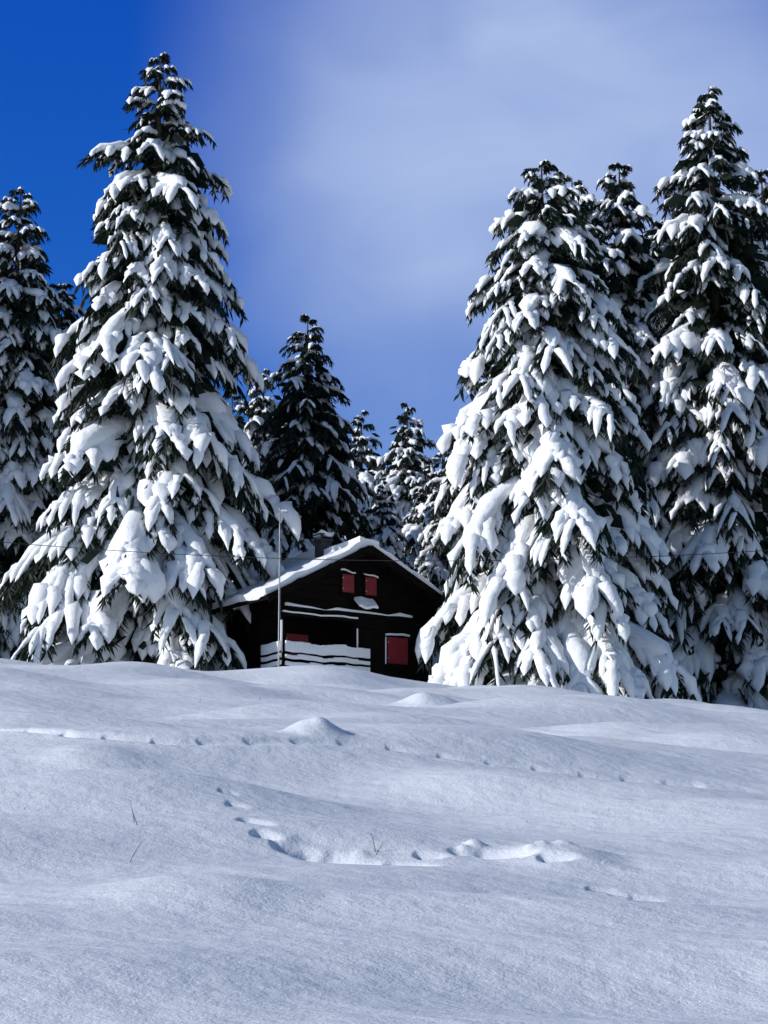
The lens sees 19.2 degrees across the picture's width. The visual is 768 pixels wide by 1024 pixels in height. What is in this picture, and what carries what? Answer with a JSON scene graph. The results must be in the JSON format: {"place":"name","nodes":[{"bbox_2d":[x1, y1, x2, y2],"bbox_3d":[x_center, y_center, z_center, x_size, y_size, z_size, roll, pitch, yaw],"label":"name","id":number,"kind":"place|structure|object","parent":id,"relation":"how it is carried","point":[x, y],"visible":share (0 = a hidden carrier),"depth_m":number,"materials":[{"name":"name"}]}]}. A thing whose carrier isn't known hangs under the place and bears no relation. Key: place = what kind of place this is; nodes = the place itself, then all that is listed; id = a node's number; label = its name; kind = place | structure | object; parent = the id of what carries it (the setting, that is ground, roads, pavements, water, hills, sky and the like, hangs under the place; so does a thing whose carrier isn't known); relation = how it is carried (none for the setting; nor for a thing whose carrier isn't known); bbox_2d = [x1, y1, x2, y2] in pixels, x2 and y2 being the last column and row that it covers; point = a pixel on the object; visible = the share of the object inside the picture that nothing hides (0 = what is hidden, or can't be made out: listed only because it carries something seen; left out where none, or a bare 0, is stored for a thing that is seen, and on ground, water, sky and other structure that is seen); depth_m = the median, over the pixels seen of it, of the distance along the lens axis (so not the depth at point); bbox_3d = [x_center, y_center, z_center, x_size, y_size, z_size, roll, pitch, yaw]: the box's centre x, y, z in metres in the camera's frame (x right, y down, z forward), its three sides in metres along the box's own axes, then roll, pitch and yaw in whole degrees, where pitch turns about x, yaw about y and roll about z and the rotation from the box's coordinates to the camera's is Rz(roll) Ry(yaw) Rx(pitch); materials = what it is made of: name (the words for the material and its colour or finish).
{"place":"outdoors","nodes":[
{"label":"outdoors","id":0,"kind":"place"},
{"bbox_2d":[0,658,767,1023],"bbox_3d":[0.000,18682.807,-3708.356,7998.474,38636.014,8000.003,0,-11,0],"label":"ground","id":1,"kind":"structure","parent":0,"point":[514,870],"depth_m":14.56,"materials":[{"name":"white snow"}]},
{"bbox_2d":[0,187,69,658],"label":"spruce","id":2,"kind":"object","parent":1,"relation":"on","point":[28,391],"visible":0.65,"depth_m":91.71,"materials":[{"name":"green plant"}]},
{"bbox_2d":[35,281,86,407],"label":"spruce","id":3,"kind":"object","parent":1,"relation":"on","point":[68,319],"visible":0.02,"depth_m":103.22,"materials":[{"name":"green plant"}]},
{"bbox_2d":[0,52,305,670],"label":"spruce","id":4,"kind":"object","parent":1,"relation":"on","point":[155,448],"visible":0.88,"depth_m":81.64,"materials":[{"name":"white plant"}]},
{"bbox_2d":[226,392,261,469],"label":"spruce","id":5,"kind":"object","parent":1,"relation":"on","point":[240,419],"visible":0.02,"depth_m":123.12,"materials":[{"name":"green plant"}]},
{"bbox_2d":[231,369,282,583],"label":"spruce","id":6,"kind":"object","parent":1,"relation":"on","point":[261,410],"visible":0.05,"depth_m":114.71,"materials":[{"name":"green plant"}]},
{"bbox_2d":[278,508,287,666],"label":"flag pole","id":7,"kind":"object","parent":1,"relation":"on","point":[279,602],"visible":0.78,"depth_m":77.66,"materials":[{"name":"silver metal"}]},
{"bbox_2d":[251,313,373,572],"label":"spruce","id":8,"kind":"object","parent":1,"relation":"on","point":[305,451],"visible":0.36,"depth_m":96.47,"materials":[{"name":"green plant"}]},
{"bbox_2d":[24,699,609,861],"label":"grass stems","id":9,"kind":"object","parent":1,"relation":"on","point":[141,841],"visible":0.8,"depth_m":14.66,"materials":[{"name":"brown"}]},
{"bbox_2d":[209,530,442,681],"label":"cabin","id":10,"kind":"object","parent":1,"relation":"on","point":[342,610],"visible":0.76,"depth_m":80.87,"materials":[{"name":"brown wood"}]},
{"bbox_2d":[341,462,366,540],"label":"spruce","id":11,"kind":"object","parent":1,"relation":"on","point":[358,511],"depth_m":111.56,"materials":[{"name":"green plant"}]},
{"bbox_2d":[344,410,385,516],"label":"spruce","id":12,"kind":"object","parent":1,"relation":"on","point":[362,450],"visible":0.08,"depth_m":127.69,"materials":[{"name":"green plant"}]},
{"bbox_2d":[362,481,409,566],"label":"spruce","id":13,"kind":"object","parent":1,"relation":"on","point":[388,533],"visible":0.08,"depth_m":105.47,"materials":[{"name":"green plant"}]},
{"bbox_2d":[371,425,433,547],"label":"spruce","id":14,"kind":"object","parent":1,"relation":"on","point":[398,485],"visible":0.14,"depth_m":114.25,"materials":[{"name":"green plant"}]},
{"bbox_2d":[368,402,436,533],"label":"spruce","id":15,"kind":"object","parent":1,"relation":"on","point":[418,434],"visible":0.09,"depth_m":120.24,"materials":[{"name":"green plant"}]},
{"bbox_2d":[398,465,436,569],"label":"spruce","id":16,"kind":"object","parent":1,"relation":"on","point":[410,530],"visible":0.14,"depth_m":109.36,"materials":[{"name":"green plant"}]},
{"bbox_2d":[414,450,452,571],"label":"spruce","id":17,"kind":"object","parent":1,"relation":"on","point":[432,484],"visible":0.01,"depth_m":108.52,"materials":[{"name":"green plant"}]},
{"bbox_2d":[428,451,449,477],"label":"spruce","id":18,"kind":"object","parent":1,"relation":"on","point":[435,460],"depth_m":118.94,"materials":[{"name":"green plant"}]},
{"bbox_2d":[414,483,466,665],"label":"spruce","id":19,"kind":"object","parent":1,"relation":"on","point":[435,570],"visible":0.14,"depth_m":100.98,"materials":[{"name":"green plant"}]},
{"bbox_2d":[464,362,493,438],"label":"spruce","id":20,"kind":"object","parent":1,"relation":"on","point":[483,383],"depth_m":123.71,"materials":[{"name":"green plant"}]},
{"bbox_2d":[415,159,701,701],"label":"spruce","id":21,"kind":"object","parent":1,"relation":"on","point":[541,466],"visible":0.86,"depth_m":79.41,"materials":[{"name":"white plant"}]},
{"bbox_2d":[562,174,683,641],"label":"spruce","id":22,"kind":"object","parent":1,"relation":"on","point":[606,251],"visible":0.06,"depth_m":90.72,"materials":[{"name":"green plant"}]},
{"bbox_2d":[584,162,727,695],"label":"spruce","id":23,"kind":"object","parent":1,"relation":"on","point":[612,213],"visible":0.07,"depth_m":91.36,"materials":[{"name":"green plant"}]},
{"bbox_2d":[641,220,721,691],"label":"spruce","id":24,"kind":"object","parent":1,"relation":"on","point":[650,233],"depth_m":95.89,"materials":[{"name":"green plant"}]},
{"bbox_2d":[629,86,767,709],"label":"spruce","id":25,"kind":"object","parent":1,"relation":"on","point":[709,271],"visible":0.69,"depth_m":88.27,"materials":[{"name":"white plant"}]},
{"bbox_2d":[738,169,767,428],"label":"spruce","id":26,"kind":"object","parent":1,"relation":"on","point":[761,240],"visible":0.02,"depth_m":95.31,"materials":[{"name":"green plant"}]},
{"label":"utility pole","id":27,"kind":"object","parent":1,"relation":"on","visible":0},
{"bbox_2d":[2,542,767,560],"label":"cable","id":28,"kind":"object","parent":27,"relation":"attached to","point":[353,560],"visible":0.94,"depth_m":77.59,"materials":[{"name":"black plastic"}]},
{"bbox_2d":[0,0,767,477],"label":"sky","id":29,"kind":"structure","parent":0,"point":[369,152],"materials":[{"name":"blue"}]}
]}

